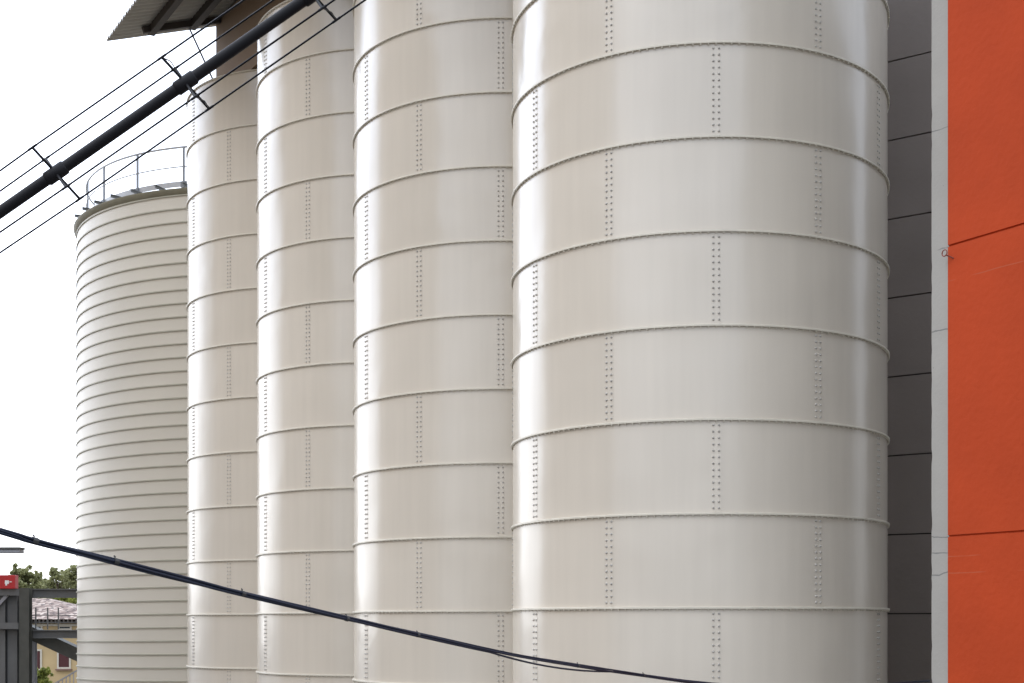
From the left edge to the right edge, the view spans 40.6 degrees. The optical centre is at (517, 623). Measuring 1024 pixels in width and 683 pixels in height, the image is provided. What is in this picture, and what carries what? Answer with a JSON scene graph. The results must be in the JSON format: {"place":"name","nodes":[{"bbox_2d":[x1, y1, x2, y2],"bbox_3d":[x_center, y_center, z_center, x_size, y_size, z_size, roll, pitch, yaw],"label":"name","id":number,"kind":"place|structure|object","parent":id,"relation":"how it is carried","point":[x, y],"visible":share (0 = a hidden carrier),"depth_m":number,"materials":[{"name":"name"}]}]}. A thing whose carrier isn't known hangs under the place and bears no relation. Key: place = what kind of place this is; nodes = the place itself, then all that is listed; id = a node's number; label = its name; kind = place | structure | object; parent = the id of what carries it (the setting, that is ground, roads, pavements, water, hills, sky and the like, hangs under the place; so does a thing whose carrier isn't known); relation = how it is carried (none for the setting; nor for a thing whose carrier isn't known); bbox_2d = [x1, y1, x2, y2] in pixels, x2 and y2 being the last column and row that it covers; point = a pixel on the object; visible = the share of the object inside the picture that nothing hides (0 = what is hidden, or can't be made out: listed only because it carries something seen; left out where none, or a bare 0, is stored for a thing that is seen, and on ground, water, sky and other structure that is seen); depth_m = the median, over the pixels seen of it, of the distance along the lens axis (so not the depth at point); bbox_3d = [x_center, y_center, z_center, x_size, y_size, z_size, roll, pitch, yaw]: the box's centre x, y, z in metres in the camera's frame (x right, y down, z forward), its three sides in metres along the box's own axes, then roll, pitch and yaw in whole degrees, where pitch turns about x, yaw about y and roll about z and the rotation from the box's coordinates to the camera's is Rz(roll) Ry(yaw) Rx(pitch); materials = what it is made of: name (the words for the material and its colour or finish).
{"place":"outdoors","nodes":[
{"label":"outdoors","id":0,"kind":"place"},
{"bbox_2d":[32,598,76,682],"bbox_3d":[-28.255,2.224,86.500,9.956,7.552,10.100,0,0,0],"label":"yellow house","id":1,"kind":"structure","parent":0,"point":[61,666],"depth_m":82.00,"materials":[{"name":"tile"}]},
{"bbox_2d":[37,649,41,669],"bbox_3d":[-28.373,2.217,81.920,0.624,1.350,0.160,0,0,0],"label":"window","id":2,"kind":"structure","parent":1,"relation":"in","point":[39,651],"depth_m":81.98,"materials":[{"name":"beige"}]},
{"bbox_2d":[55,653,71,669],"bbox_3d":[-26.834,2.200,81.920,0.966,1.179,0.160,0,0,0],"label":"window","id":3,"kind":"structure","parent":1,"relation":"in","point":[63,662],"depth_m":81.98,"materials":[{"name":"red"}]},
{"bbox_2d":[58,626,71,629],"bbox_3d":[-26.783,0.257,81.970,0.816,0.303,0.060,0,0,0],"label":"window","id":4,"kind":"structure","parent":1,"relation":"in","point":[60,627],"depth_m":81.94,"materials":[{"name":"beige"}]},
{"bbox_2d":[0,0,215,588],"label":"sky","id":5,"kind":"structure","parent":0,"point":[57,60],"materials":[{"name":"white"}]},
{"bbox_2d":[888,0,931,682],"bbox_3d":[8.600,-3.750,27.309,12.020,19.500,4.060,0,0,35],"label":"dark panel building","id":6,"kind":"structure","parent":0,"point":[910,348],"depth_m":25.74,"materials":[{"name":"grey metal"}]},
{"bbox_2d":[932,0,1023,682],"bbox_3d":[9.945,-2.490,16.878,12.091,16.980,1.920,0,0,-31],"label":"orange building","id":7,"kind":"structure","parent":0,"point":[977,341],"depth_m":14.06,"materials":[{"name":"metal"}]},
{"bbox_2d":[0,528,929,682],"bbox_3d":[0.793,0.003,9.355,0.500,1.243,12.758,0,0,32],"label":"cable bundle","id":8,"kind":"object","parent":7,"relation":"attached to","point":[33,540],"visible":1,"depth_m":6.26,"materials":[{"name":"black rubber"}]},
{"label":"ground","id":9,"kind":"structure","parent":0,"visible":0},
{"bbox_2d":[0,547,24,552],"bbox_3d":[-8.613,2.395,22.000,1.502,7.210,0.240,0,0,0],"label":"street lamp","id":10,"kind":"object","parent":9,"relation":"on","point":[11,549],"visible":1,"depth_m":21.90,"materials":[{"name":"grey metal"}]},
{"bbox_2d":[9,562,49,588],"bbox_3d":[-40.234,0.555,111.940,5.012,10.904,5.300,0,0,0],"label":"broad leaf tree","id":11,"kind":"object","parent":9,"relation":"on","point":[26,578],"visible":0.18,"depth_m":111.63,"materials":[{"name":"green plant"}]},
{"bbox_2d":[0,588,76,682],"bbox_3d":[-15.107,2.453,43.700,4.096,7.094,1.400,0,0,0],"label":"steel frame","id":12,"kind":"object","parent":9,"relation":"on","point":[21,636],"visible":0.84,"depth_m":43.30,"materials":[{"name":"grey metal"}]},
{"bbox_2d":[0,575,17,588],"bbox_3d":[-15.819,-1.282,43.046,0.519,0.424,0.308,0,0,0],"label":"sign","id":13,"kind":"object","parent":12,"relation":"on","point":[8,581],"visible":1,"depth_m":42.90,"materials":[{"name":"paint"}]},
{"bbox_2d":[29,576,56,588],"bbox_3d":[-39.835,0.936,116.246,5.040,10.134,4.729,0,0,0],"label":"broad leaf tree","id":14,"kind":"object","parent":9,"relation":"on","point":[31,585],"visible":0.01,"depth_m":115.33,"materials":[{"name":"green plant"}]},
{"bbox_2d":[37,667,52,682],"bbox_3d":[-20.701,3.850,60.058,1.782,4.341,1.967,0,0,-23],"label":"leafy shrub","id":15,"kind":"object","parent":9,"relation":"on","point":[43,673],"visible":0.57,"depth_m":59.69,"materials":[{"name":"green plant"}]},
{"bbox_2d":[43,567,72,599],"bbox_3d":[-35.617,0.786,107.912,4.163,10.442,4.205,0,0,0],"label":"broad leaf tree","id":16,"kind":"object","parent":9,"relation":"on","point":[55,575],"visible":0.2,"depth_m":107.33,"materials":[{"name":"green plant"}]},
{"bbox_2d":[51,598,68,602],"bbox_3d":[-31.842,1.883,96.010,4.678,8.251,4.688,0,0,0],"label":"broad leaf tree","id":17,"kind":"object","parent":9,"relation":"on","point":[63,599],"depth_m":95.50,"materials":[{"name":"green plant"}]},
{"bbox_2d":[55,670,76,682],"bbox_3d":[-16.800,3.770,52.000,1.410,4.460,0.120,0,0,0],"label":"stair railing","id":18,"kind":"object","parent":9,"relation":"on","point":[58,681],"visible":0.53,"depth_m":51.97,"materials":[{"name":"grey metal"}]},
{"bbox_2d":[60,564,76,588],"bbox_3d":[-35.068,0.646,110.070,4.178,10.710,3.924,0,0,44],"label":"broad leaf tree","id":19,"kind":"object","parent":9,"relation":"on","point":[71,572],"visible":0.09,"depth_m":109.35,"materials":[{"name":"green plant"}]},
{"bbox_2d":[68,598,76,603],"bbox_3d":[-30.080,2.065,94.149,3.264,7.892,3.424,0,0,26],"label":"broad leaf tree","id":20,"kind":"object","parent":9,"relation":"on","point":[73,601],"depth_m":93.81,"materials":[{"name":"green plant"}]},
{"bbox_2d":[73,145,187,682],"bbox_3d":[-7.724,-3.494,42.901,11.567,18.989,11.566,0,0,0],"label":"spiral silo","id":21,"kind":"object","parent":9,"relation":"on","point":[132,376],"visible":0.32,"depth_m":38.03,"materials":[{"name":"metal"}]},
{"bbox_2d":[0,0,365,253],"bbox_3d":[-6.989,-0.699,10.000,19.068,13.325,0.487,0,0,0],"label":"stayed boom","id":22,"kind":"object","parent":9,"relation":"on","point":[60,170],"visible":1,"depth_m":9.96,"materials":[{"name":"black metal"}]},
{"bbox_2d":[186,69,256,682],"bbox_3d":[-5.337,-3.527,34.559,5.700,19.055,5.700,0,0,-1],"label":"bolted silo","id":23,"kind":"object","parent":9,"relation":"on","point":[221,357],"visible":0.31,"depth_m":32.19,"materials":[{"name":"paint"}]},
{"bbox_2d":[106,0,285,78],"bbox_3d":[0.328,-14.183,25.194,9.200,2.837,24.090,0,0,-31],"label":"roof gallery","id":24,"kind":"object","parent":23,"relation":"on","point":[141,18],"visible":0.24,"depth_m":32.59,"materials":[{"name":"metal"}]},
{"bbox_2d":[256,0,353,682],"bbox_3d":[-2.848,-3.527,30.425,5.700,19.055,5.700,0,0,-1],"label":"bolted silo","id":25,"kind":"object","parent":9,"relation":"on","point":[305,324],"visible":0.34,"depth_m":27.99,"materials":[{"name":"grey paint"}]},
{"bbox_2d":[352,0,512,682],"bbox_3d":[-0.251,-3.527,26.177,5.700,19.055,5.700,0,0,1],"label":"bolted silo","id":26,"kind":"object","parent":9,"relation":"on","point":[432,342],"visible":0.62,"depth_m":23.62,"materials":[{"name":"grey paint"}]},
{"bbox_2d":[511,0,889,682],"bbox_3d":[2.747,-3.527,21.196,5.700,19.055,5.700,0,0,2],"label":"bolted silo","id":27,"kind":"object","parent":9,"relation":"on","point":[699,286],"visible":1,"depth_m":18.68,"materials":[{"name":"grey paint"}]}
]}

